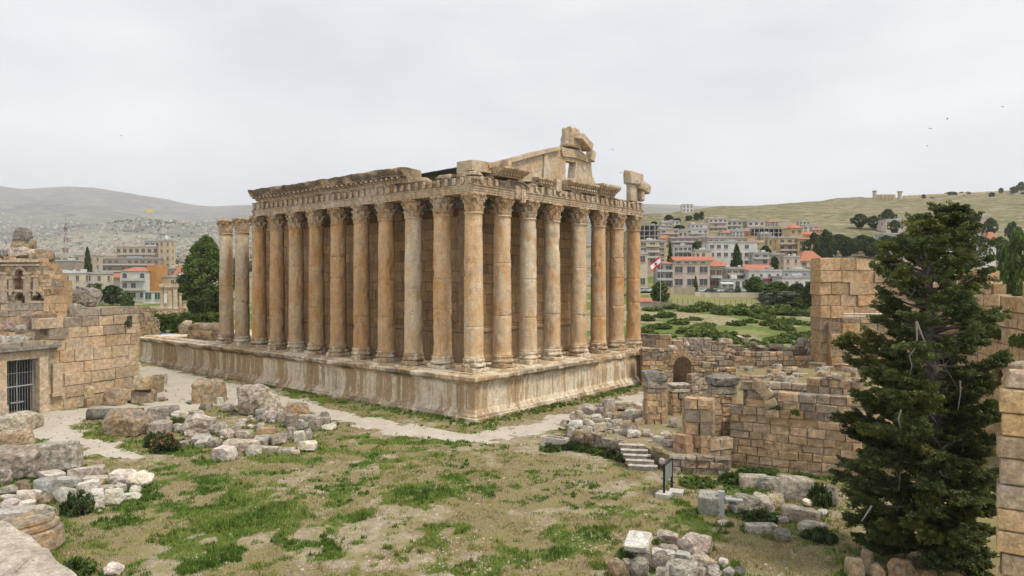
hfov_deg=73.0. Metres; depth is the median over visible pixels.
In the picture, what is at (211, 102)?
sky
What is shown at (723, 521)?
stone slab
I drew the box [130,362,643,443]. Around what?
path
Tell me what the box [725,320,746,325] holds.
bush
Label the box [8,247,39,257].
stone block
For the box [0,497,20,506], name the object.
stone block
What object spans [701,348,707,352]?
stone block
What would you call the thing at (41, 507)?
stone block
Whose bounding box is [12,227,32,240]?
stone block
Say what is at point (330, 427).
boulder
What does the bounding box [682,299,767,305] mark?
wire fence
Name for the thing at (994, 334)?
bush
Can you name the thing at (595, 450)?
bush
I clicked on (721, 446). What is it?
sill wall
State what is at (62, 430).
forecourt
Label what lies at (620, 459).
bush
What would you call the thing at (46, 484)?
stone block
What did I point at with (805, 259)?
house
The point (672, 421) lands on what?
boulder
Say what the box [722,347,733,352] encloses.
stone block
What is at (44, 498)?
stone block
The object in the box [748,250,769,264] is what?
house
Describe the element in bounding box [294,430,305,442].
stone block
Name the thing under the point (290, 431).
stone block
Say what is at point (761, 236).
house
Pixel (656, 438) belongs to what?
stone slab
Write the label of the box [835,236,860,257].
pine tree
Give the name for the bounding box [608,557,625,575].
stone block
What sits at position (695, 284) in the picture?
cypress tree
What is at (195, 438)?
stone block
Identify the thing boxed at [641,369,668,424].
stone pillar
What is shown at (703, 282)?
window
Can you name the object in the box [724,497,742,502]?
pipe
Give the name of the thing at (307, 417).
stone slab
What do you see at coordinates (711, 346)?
ruined wall
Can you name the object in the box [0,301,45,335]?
wall
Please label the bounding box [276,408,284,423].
stone block
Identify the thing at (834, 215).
hillside
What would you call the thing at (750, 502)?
boulder
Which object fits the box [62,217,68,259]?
lattice tower
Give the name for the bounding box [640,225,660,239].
concrete frame building
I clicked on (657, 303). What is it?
garden wall
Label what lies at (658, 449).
stone block
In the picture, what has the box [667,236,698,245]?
house
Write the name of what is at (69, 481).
stone block
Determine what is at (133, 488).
stone block
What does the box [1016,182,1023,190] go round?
tree
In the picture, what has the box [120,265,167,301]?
villa
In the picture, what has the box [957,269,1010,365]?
ruined wall
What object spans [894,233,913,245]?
pine tree
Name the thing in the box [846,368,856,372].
stone block
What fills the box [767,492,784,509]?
stone block
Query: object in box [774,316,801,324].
bush
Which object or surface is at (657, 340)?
ruined wall
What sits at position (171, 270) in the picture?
house
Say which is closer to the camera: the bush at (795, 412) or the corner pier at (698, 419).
the bush at (795, 412)
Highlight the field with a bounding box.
[96,275,1022,366]
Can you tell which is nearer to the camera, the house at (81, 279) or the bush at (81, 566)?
the bush at (81, 566)
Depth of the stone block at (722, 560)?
34.01 m
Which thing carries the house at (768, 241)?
on the hillside
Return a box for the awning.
[720,282,733,284]
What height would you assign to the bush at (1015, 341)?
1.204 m
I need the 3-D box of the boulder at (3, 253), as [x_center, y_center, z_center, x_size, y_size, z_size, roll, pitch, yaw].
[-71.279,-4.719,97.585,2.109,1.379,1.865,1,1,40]
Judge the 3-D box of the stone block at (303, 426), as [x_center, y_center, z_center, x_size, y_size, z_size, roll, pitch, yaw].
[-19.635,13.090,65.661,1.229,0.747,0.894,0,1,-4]
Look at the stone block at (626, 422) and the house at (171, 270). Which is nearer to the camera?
the stone block at (626, 422)
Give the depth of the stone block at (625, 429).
57.41 m
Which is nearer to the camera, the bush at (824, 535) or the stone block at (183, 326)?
the bush at (824, 535)
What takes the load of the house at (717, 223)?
on the hillside
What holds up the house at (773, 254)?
on the hillside
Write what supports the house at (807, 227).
on the hillside
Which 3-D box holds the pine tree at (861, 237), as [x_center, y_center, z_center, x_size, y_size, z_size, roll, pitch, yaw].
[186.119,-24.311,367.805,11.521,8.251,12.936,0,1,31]
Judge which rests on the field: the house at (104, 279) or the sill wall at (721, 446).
the house at (104, 279)
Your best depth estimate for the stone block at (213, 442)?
58.30 m
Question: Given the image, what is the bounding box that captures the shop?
[717,275,747,290]
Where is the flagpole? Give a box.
[649,255,661,301]
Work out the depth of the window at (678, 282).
249.93 m
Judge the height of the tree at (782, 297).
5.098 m
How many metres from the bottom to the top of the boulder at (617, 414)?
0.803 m
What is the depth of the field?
185.73 m
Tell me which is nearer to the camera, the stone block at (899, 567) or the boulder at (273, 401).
the stone block at (899, 567)
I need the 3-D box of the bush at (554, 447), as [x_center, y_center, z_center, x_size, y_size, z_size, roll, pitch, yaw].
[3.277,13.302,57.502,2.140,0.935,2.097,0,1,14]
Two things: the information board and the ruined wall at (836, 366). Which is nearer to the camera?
the information board
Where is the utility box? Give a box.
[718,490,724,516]
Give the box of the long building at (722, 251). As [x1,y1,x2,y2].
[702,240,757,264]
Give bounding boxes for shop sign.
[763,278,771,281]
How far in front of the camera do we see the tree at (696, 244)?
338.83 m
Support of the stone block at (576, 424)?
on the rubble terrace
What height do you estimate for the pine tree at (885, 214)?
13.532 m
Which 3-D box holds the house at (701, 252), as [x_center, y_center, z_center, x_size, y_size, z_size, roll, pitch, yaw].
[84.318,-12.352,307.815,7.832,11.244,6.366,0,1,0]
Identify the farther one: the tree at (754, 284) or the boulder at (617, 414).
the tree at (754, 284)
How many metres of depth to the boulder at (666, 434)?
56.44 m
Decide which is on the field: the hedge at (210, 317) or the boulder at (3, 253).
the hedge at (210, 317)
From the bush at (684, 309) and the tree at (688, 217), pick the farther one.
the tree at (688, 217)
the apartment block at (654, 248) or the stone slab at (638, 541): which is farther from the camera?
the apartment block at (654, 248)
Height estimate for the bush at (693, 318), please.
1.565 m
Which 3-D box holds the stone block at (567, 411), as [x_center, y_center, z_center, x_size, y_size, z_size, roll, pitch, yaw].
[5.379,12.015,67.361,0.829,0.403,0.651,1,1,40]
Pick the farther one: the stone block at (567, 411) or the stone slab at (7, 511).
the stone block at (567, 411)
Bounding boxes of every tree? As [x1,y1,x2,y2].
[84,246,92,271]
[93,283,103,301]
[101,285,122,304]
[119,291,134,305]
[174,234,234,319]
[650,280,669,301]
[664,215,673,219]
[667,241,672,261]
[673,225,685,228]
[685,215,692,219]
[692,240,700,249]
[693,212,699,220]
[693,276,697,291]
[699,211,703,219]
[730,243,742,266]
[735,286,740,292]
[742,276,764,292]
[757,290,769,302]
[759,281,789,296]
[760,245,771,252]
[763,291,806,306]
[770,256,778,268]
[788,283,808,301]
[792,296,808,308]
[801,232,824,252]
[801,281,810,307]
[814,229,836,257]
[827,200,1014,575]
[834,234,843,245]
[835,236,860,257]
[843,239,861,252]
[849,213,868,228]
[854,234,869,249]
[857,237,880,257]
[863,215,881,229]
[876,235,893,240]
[878,209,897,219]
[886,220,903,232]
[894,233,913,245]
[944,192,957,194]
[970,235,989,250]
[982,218,998,233]
[996,237,1011,260]
[997,241,1015,293]
[1000,226,1023,295]
[1004,221,1022,240]
[1009,186,1018,192]
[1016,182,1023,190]
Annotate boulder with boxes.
[0,249,8,258]
[0,467,12,484]
[1,322,18,331]
[14,324,27,333]
[67,303,84,314]
[72,289,88,306]
[78,287,102,306]
[86,488,103,499]
[102,488,124,505]
[103,561,124,574]
[107,469,135,483]
[124,470,153,487]
[183,413,215,436]
[209,422,228,434]
[236,384,279,415]
[256,422,264,428]
[261,409,276,422]
[266,393,281,411]
[322,423,336,430]
[583,415,592,420]
[605,406,616,412]
[612,411,621,418]
[627,429,640,436]
[642,429,649,435]
[648,550,670,570]
[659,458,666,465]
[660,431,671,438]
[665,558,697,575]
[668,417,677,426]
[677,532,712,554]
[691,554,716,568]
[727,493,761,513]
[734,566,745,575]
[802,498,813,506]
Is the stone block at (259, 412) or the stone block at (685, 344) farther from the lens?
the stone block at (685, 344)
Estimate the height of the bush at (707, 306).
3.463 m
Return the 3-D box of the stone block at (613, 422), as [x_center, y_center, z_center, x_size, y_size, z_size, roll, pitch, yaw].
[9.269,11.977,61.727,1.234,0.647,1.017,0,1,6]
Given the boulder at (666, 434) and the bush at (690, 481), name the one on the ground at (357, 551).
the bush at (690, 481)
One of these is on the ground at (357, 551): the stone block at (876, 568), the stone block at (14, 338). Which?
the stone block at (876, 568)
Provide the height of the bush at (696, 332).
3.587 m
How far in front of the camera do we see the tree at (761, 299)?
211.36 m
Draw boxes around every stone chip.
[236,421,245,425]
[320,411,329,416]
[582,419,589,424]
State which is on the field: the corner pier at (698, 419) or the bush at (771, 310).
the bush at (771, 310)
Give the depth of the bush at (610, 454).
55.07 m
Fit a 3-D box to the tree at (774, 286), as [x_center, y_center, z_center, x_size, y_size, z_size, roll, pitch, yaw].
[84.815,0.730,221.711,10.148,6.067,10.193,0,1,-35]
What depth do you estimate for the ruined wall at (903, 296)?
89.31 m
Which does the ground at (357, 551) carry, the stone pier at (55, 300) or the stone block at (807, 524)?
the stone block at (807, 524)
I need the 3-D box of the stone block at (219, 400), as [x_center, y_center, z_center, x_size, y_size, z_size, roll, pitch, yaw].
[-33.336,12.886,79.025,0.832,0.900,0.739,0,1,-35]
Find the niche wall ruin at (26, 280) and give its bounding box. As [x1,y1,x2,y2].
[0,256,71,311]
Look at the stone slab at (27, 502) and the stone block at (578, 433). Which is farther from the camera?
the stone block at (578, 433)
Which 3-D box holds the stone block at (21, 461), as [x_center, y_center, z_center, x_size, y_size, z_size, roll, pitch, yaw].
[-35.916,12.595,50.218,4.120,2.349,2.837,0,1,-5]
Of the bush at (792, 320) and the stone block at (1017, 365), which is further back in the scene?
the bush at (792, 320)
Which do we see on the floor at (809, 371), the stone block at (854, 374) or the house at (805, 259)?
the stone block at (854, 374)
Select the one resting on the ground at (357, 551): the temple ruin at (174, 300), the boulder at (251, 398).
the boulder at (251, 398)
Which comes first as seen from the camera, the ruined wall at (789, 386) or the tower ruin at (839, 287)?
the ruined wall at (789, 386)
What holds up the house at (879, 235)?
on the hillside
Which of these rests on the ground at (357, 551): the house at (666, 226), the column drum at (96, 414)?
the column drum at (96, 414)
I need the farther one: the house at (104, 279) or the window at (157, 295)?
the house at (104, 279)
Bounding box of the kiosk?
[640,297,652,309]
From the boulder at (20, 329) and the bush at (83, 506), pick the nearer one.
the bush at (83, 506)
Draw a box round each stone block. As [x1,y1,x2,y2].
[0,335,10,342]
[0,410,43,430]
[0,428,35,444]
[0,444,42,479]
[0,484,17,493]
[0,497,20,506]
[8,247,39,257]
[10,239,36,248]
[11,334,26,341]
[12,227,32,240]
[15,479,31,489]
[15,489,42,499]
[22,314,29,331]
[28,315,34,330]
[32,440,83,470]
[33,477,56,493]
[33,504,47,510]
[34,249,55,260]
[35,493,52,503]
[52,486,76,502]
[57,475,81,487]
[76,479,100,492]
[83,386,94,398]
[83,478,105,484]
[84,398,94,405]
[94,498,104,509]
[99,484,115,490]
[101,408,153,436]
[102,387,128,405]
[114,483,126,491]
[125,491,141,500]
[129,485,141,492]
[131,375,152,389]
[131,389,156,403]
[151,374,164,392]
[152,414,158,419]
[160,373,167,384]
[171,410,188,418]
[174,425,183,432]
[178,320,191,333]
[179,440,188,446]
[188,410,204,414]
[191,378,226,403]
[191,433,211,443]
[195,438,208,446]
[206,436,222,447]
[212,445,237,461]
[216,397,223,404]
[219,428,234,439]
[221,402,233,411]
[229,425,240,430]
[235,429,252,438]
[246,445,262,456]
[254,434,270,445]
[255,408,263,420]
[256,425,275,434]
[270,433,282,445]
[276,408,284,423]
[281,433,287,441]
[284,402,309,414]
[285,427,294,439]
[291,449,299,454]
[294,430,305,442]
[298,422,308,429]
[298,440,316,450]
[305,431,311,439]
[309,420,322,430]
[560,419,569,426]
[563,410,571,413]
[567,426,575,436]
[568,420,582,428]
[574,410,584,418]
[575,429,582,437]
[580,426,590,433]
[582,403,596,414]
[590,413,601,422]
[591,422,606,431]
[597,407,605,415]
[601,422,611,429]
[602,398,615,407]
[604,412,612,418]
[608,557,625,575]
[609,419,621,425]
[613,437,622,443]
[615,402,631,409]
[618,420,631,427]
[622,413,633,420]
[622,425,637,435]
[622,558,629,570]
[623,409,635,414]
[629,556,648,575]
[633,402,642,408]
[634,418,643,424]
[636,552,650,560]
[651,547,674,559]
[652,446,662,452]
[655,567,669,575]
[657,529,679,544]
[658,543,679,551]
[663,440,672,446]
[675,550,690,560]
[682,342,689,346]
[698,489,719,515]
[698,566,705,575]
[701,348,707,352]
[706,564,719,573]
[707,569,719,575]
[717,338,725,343]
[718,557,727,566]
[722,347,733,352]
[722,566,734,575]
[725,338,732,343]
[742,337,748,342]
[744,366,753,370]
[752,492,774,511]
[756,345,764,348]
[758,475,778,490]
[766,369,781,374]
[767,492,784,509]
[769,344,778,348]
[772,364,781,368]
[773,528,790,540]
[776,515,788,523]
[778,475,813,501]
[782,375,795,381]
[790,346,797,349]
[797,338,807,344]
[797,519,827,530]
[818,371,830,376]
[818,509,826,515]
[819,484,837,505]
[844,557,864,575]
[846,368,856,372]
[850,372,858,376]
[860,548,873,575]
[870,562,885,575]
[887,557,919,575]
[919,569,936,575]
[1001,361,1023,384]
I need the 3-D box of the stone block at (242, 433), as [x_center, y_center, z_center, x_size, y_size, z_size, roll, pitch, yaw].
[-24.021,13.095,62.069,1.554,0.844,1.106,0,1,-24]
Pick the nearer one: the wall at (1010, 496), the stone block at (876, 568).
the wall at (1010, 496)
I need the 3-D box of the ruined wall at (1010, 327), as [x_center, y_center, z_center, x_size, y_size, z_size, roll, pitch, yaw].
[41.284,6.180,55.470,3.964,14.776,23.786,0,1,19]
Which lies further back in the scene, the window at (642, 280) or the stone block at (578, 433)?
the window at (642, 280)
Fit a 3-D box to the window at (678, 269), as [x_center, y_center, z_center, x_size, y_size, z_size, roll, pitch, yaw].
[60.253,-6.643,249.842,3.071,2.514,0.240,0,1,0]
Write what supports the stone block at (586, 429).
on the rubble terrace
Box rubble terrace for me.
[566,406,729,470]
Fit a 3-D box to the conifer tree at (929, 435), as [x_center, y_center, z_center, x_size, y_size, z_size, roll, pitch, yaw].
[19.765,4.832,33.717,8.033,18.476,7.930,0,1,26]
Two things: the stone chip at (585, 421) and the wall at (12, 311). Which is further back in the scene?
the wall at (12, 311)
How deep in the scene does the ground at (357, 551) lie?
42.12 m
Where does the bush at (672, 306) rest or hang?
on the field
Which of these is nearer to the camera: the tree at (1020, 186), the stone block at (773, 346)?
the stone block at (773, 346)
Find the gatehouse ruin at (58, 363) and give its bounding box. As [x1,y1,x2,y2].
[0,306,139,415]
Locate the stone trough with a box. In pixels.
[540,435,569,445]
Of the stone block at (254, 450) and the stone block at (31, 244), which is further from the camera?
the stone block at (31, 244)
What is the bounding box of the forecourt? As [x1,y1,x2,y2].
[0,403,155,459]
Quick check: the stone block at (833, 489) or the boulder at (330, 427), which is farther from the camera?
the boulder at (330, 427)
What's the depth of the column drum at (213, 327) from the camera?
113.89 m
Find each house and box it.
[51,258,84,270]
[63,269,88,288]
[73,253,102,271]
[86,270,113,288]
[114,273,119,295]
[144,239,158,245]
[162,273,190,291]
[168,266,177,274]
[172,266,182,274]
[640,250,647,287]
[653,261,672,286]
[658,221,672,228]
[659,228,679,236]
[661,224,671,228]
[664,220,679,226]
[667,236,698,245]
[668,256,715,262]
[671,243,691,255]
[672,263,710,288]
[679,229,687,236]
[680,204,692,212]
[684,228,708,235]
[687,223,707,228]
[691,248,711,255]
[697,234,708,245]
[702,236,747,241]
[704,217,727,229]
[710,261,727,266]
[710,267,722,288]
[718,231,731,235]
[722,265,744,278]
[728,219,742,228]
[731,229,743,236]
[741,265,770,269]
[742,220,764,228]
[743,230,749,236]
[743,267,781,284]
[746,225,763,228]
[748,238,759,249]
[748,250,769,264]
[757,232,771,239]
[764,235,773,248]
[765,221,778,225]
[769,251,785,268]
[771,273,810,286]
[778,254,799,268]
[782,267,810,275]
[796,220,809,225]
[798,251,820,268]
[800,225,818,231]
[810,228,823,233]
[875,233,899,238]
[876,218,908,232]
[889,251,920,277]
[974,215,990,236]
[976,243,995,268]
[984,232,996,242]
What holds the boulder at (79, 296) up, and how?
on the terrace
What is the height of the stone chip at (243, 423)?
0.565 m
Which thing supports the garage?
on the field
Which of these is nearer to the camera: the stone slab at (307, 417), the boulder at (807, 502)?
the boulder at (807, 502)
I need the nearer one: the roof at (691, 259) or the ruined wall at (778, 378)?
the ruined wall at (778, 378)
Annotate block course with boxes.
[187,324,218,340]
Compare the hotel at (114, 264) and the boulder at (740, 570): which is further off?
the hotel at (114, 264)
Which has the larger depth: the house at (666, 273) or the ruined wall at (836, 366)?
the house at (666, 273)
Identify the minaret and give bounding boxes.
[159,208,165,238]
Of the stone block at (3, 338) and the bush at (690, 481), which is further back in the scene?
the stone block at (3, 338)
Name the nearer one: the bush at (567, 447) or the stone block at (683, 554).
the stone block at (683, 554)
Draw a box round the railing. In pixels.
[843,313,869,320]
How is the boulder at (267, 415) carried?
on the ground at (357, 551)
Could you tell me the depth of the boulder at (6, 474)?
47.72 m
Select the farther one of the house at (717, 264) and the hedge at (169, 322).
the house at (717, 264)
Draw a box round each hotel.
[103,256,163,272]
[116,245,158,256]
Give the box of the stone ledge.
[0,520,76,575]
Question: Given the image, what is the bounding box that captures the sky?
[0,0,1023,205]
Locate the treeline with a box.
[0,219,251,277]
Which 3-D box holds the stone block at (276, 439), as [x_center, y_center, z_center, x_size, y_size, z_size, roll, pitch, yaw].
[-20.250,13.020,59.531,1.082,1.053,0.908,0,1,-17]
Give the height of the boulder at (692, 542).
1.170 m
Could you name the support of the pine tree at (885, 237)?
on the hillside
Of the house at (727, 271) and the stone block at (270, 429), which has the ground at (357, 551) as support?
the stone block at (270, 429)
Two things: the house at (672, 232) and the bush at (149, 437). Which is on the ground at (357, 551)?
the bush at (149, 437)
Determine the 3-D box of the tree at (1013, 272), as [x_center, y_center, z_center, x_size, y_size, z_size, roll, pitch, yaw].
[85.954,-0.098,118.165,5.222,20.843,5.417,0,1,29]
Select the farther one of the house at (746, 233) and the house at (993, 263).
the house at (746, 233)
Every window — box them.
[145,293,151,299]
[154,293,159,299]
[640,256,644,261]
[640,278,645,284]
[675,266,682,272]
[675,279,682,285]
[687,266,694,272]
[687,279,694,285]
[699,279,707,285]
[700,266,707,272]
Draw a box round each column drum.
[86,408,144,419]
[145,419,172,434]
[193,323,218,331]
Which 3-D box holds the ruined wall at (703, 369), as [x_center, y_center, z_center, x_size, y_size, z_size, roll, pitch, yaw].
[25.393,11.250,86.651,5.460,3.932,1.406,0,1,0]
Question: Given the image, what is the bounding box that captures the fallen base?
[3,510,64,550]
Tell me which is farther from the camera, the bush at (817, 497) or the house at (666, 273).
the house at (666, 273)
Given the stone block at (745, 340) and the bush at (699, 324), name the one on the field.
the bush at (699, 324)
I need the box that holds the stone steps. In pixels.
[618,443,657,470]
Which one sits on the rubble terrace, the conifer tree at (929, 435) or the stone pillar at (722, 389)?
the stone pillar at (722, 389)
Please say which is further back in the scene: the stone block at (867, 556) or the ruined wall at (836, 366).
the ruined wall at (836, 366)
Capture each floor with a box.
[0,232,590,295]
[735,368,894,475]
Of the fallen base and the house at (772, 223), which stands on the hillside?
the house at (772, 223)
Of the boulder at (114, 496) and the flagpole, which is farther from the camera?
the flagpole
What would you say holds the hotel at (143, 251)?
on the valley floor at (128, 239)
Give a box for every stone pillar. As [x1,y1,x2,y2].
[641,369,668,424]
[667,382,690,415]
[704,374,740,435]
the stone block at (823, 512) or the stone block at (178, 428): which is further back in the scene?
the stone block at (178, 428)
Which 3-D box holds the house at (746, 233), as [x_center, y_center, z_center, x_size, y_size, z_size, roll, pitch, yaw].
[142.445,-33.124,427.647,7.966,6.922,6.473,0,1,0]
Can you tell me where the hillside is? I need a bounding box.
[623,191,1023,280]
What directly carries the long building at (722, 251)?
on the hillside
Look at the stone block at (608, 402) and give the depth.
67.87 m
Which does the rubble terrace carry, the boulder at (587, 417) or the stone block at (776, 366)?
the boulder at (587, 417)
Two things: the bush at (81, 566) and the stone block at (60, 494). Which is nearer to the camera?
the bush at (81, 566)
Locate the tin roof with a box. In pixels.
[63,270,80,272]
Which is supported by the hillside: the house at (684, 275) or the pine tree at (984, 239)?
the pine tree at (984, 239)
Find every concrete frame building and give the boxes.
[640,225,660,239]
[749,228,782,235]
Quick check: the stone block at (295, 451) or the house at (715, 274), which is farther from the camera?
the house at (715, 274)
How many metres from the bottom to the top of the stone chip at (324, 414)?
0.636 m
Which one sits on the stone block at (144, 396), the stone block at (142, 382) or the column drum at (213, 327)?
the stone block at (142, 382)
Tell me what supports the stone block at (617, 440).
on the rubble terrace
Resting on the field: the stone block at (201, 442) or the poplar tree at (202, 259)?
the poplar tree at (202, 259)
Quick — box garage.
[143,291,166,303]
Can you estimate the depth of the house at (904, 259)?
259.92 m
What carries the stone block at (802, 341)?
on the stone block
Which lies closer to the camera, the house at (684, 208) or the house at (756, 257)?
the house at (756, 257)
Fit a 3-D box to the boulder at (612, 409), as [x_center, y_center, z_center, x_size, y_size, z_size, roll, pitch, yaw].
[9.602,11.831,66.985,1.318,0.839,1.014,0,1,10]
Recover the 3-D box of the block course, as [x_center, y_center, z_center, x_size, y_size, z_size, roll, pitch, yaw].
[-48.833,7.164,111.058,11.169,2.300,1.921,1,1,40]
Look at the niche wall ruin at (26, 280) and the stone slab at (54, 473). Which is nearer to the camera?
the stone slab at (54, 473)
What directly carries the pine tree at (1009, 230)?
on the hillside
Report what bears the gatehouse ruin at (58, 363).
on the ground at (357, 551)
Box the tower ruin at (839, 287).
[810,258,883,366]
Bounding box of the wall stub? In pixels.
[672,432,692,453]
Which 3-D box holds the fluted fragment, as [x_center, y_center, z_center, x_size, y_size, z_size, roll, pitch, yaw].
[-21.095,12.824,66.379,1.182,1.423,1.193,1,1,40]
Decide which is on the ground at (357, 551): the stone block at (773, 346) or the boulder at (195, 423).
the boulder at (195, 423)
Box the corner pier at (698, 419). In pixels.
[682,396,714,453]
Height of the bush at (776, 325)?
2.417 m
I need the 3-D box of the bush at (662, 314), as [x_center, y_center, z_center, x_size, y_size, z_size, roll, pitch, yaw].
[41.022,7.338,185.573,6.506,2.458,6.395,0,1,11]
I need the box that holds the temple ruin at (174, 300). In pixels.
[155,284,187,311]
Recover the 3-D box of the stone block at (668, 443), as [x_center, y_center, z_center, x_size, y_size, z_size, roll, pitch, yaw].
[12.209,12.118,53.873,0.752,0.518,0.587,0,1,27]
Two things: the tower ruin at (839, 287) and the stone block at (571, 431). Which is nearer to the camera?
the stone block at (571, 431)
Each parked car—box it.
[705,288,716,291]
[724,288,734,291]
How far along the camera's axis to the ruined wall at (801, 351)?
95.88 m
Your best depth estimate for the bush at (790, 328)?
159.28 m
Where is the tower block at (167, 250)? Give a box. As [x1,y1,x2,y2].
[158,239,175,266]
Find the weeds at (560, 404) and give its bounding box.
[0,383,887,575]
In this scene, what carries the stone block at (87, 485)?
on the ground at (357, 551)
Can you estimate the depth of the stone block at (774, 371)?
78.02 m
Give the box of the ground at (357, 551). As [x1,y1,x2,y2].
[0,367,999,575]
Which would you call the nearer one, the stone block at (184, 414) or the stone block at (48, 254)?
the stone block at (184, 414)
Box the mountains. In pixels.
[0,186,714,246]
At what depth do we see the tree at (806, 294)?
199.47 m
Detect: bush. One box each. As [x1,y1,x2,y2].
[58,489,95,517]
[62,555,97,575]
[142,431,160,447]
[150,429,179,453]
[170,417,184,423]
[539,442,563,452]
[561,441,579,450]
[573,442,591,452]
[586,445,607,455]
[601,449,620,458]
[612,454,624,462]
[641,313,655,320]
[641,326,654,333]
[642,306,663,310]
[645,323,672,328]
[653,311,676,317]
[661,303,680,309]
[666,317,689,324]
[676,305,694,312]
[676,325,703,332]
[677,475,720,489]
[683,325,723,337]
[685,304,703,312]
[685,316,703,320]
[693,322,711,328]
[694,301,716,311]
[701,321,716,325]
[701,331,732,339]
[709,304,736,314]
[713,334,731,340]
[717,471,738,485]
[723,330,740,336]
[725,303,747,308]
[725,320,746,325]
[731,303,766,315]
[733,337,762,344]
[734,467,775,475]
[742,318,758,323]
[742,507,778,524]
[745,341,776,347]
[747,312,767,317]
[750,305,781,315]
[754,314,776,319]
[759,319,782,325]
[762,335,792,343]
[769,321,793,329]
[771,303,795,315]
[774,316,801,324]
[777,325,797,330]
[777,331,810,339]
[784,307,804,315]
[791,409,799,415]
[796,321,809,325]
[798,525,839,544]
[799,309,809,316]
[801,330,810,334]
[807,482,832,508]
[986,328,1000,339]
[1007,333,1023,348]
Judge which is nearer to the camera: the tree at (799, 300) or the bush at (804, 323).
the bush at (804, 323)
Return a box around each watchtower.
[872,191,876,199]
[897,191,902,199]
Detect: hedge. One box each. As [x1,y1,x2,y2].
[153,312,184,333]
[176,311,219,324]
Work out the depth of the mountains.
6241.24 m
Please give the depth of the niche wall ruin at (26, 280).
93.42 m
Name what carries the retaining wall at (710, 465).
on the ground at (357, 551)
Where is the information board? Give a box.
[655,458,683,498]
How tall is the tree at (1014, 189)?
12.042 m
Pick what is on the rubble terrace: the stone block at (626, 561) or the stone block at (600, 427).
the stone block at (600, 427)
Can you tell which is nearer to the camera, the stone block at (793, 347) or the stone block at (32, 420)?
the stone block at (32, 420)
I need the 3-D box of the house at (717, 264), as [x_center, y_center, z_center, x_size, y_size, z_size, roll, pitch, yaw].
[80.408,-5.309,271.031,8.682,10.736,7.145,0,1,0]
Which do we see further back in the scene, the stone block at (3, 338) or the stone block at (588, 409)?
the stone block at (3, 338)
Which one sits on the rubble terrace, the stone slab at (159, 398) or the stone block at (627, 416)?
the stone block at (627, 416)
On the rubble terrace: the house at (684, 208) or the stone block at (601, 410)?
the stone block at (601, 410)
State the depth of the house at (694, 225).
454.50 m
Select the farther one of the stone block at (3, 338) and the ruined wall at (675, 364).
the ruined wall at (675, 364)
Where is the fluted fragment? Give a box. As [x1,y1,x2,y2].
[285,413,297,428]
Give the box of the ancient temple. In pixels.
[139,126,650,422]
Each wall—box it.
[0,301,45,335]
[138,308,159,351]
[140,306,186,327]
[573,431,635,453]
[639,348,812,385]
[641,333,682,350]
[651,301,671,307]
[667,287,694,293]
[669,453,730,475]
[676,337,742,357]
[686,373,707,394]
[692,362,736,377]
[695,292,761,296]
[708,436,732,467]
[730,378,862,476]
[740,375,782,381]
[742,345,807,355]
[762,380,806,392]
[782,369,808,375]
[806,375,863,397]
[809,362,862,372]
[826,317,922,391]
[876,194,895,199]
[883,280,957,389]
[903,194,928,198]
[929,191,1020,196]
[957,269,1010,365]
[959,282,1023,449]
[996,369,1023,575]
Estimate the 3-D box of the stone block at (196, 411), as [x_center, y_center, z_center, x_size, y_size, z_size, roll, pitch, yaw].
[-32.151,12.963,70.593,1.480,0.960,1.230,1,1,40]
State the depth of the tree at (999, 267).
124.82 m
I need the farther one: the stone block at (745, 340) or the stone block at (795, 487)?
the stone block at (745, 340)
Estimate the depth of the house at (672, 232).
419.59 m
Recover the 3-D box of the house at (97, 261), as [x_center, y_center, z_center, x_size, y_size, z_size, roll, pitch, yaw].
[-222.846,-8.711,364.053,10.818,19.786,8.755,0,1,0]
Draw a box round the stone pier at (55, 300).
[44,289,66,316]
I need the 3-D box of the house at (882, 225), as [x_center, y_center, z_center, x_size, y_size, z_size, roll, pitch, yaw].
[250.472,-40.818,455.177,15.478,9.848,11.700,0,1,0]
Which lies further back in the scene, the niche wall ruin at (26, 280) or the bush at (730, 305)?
the bush at (730, 305)
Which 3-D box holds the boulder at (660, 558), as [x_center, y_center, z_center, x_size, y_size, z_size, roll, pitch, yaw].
[7.291,13.393,33.974,1.024,0.847,1.287,1,1,40]
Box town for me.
[0,212,251,259]
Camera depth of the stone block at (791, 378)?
71.78 m
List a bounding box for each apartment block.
[640,238,665,276]
[771,224,821,255]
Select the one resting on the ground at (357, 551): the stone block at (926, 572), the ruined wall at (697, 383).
the stone block at (926, 572)
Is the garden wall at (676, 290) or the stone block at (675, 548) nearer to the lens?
the stone block at (675, 548)
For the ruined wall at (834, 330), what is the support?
on the ground at (357, 551)
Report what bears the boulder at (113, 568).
on the ground at (357, 551)
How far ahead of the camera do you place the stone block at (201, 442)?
58.43 m
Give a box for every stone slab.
[0,494,15,500]
[0,505,36,519]
[18,499,36,504]
[38,469,65,477]
[67,464,105,478]
[81,475,107,481]
[147,405,179,419]
[155,396,165,400]
[200,402,212,409]
[222,438,260,450]
[262,446,278,452]
[278,447,295,454]
[298,414,319,421]
[315,416,330,423]
[612,429,621,433]
[623,530,652,552]
[652,435,663,441]
[717,519,728,525]
[738,473,765,488]
[745,522,778,533]
[781,503,820,522]
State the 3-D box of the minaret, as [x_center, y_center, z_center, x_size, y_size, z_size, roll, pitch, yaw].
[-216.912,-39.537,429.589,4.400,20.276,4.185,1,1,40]

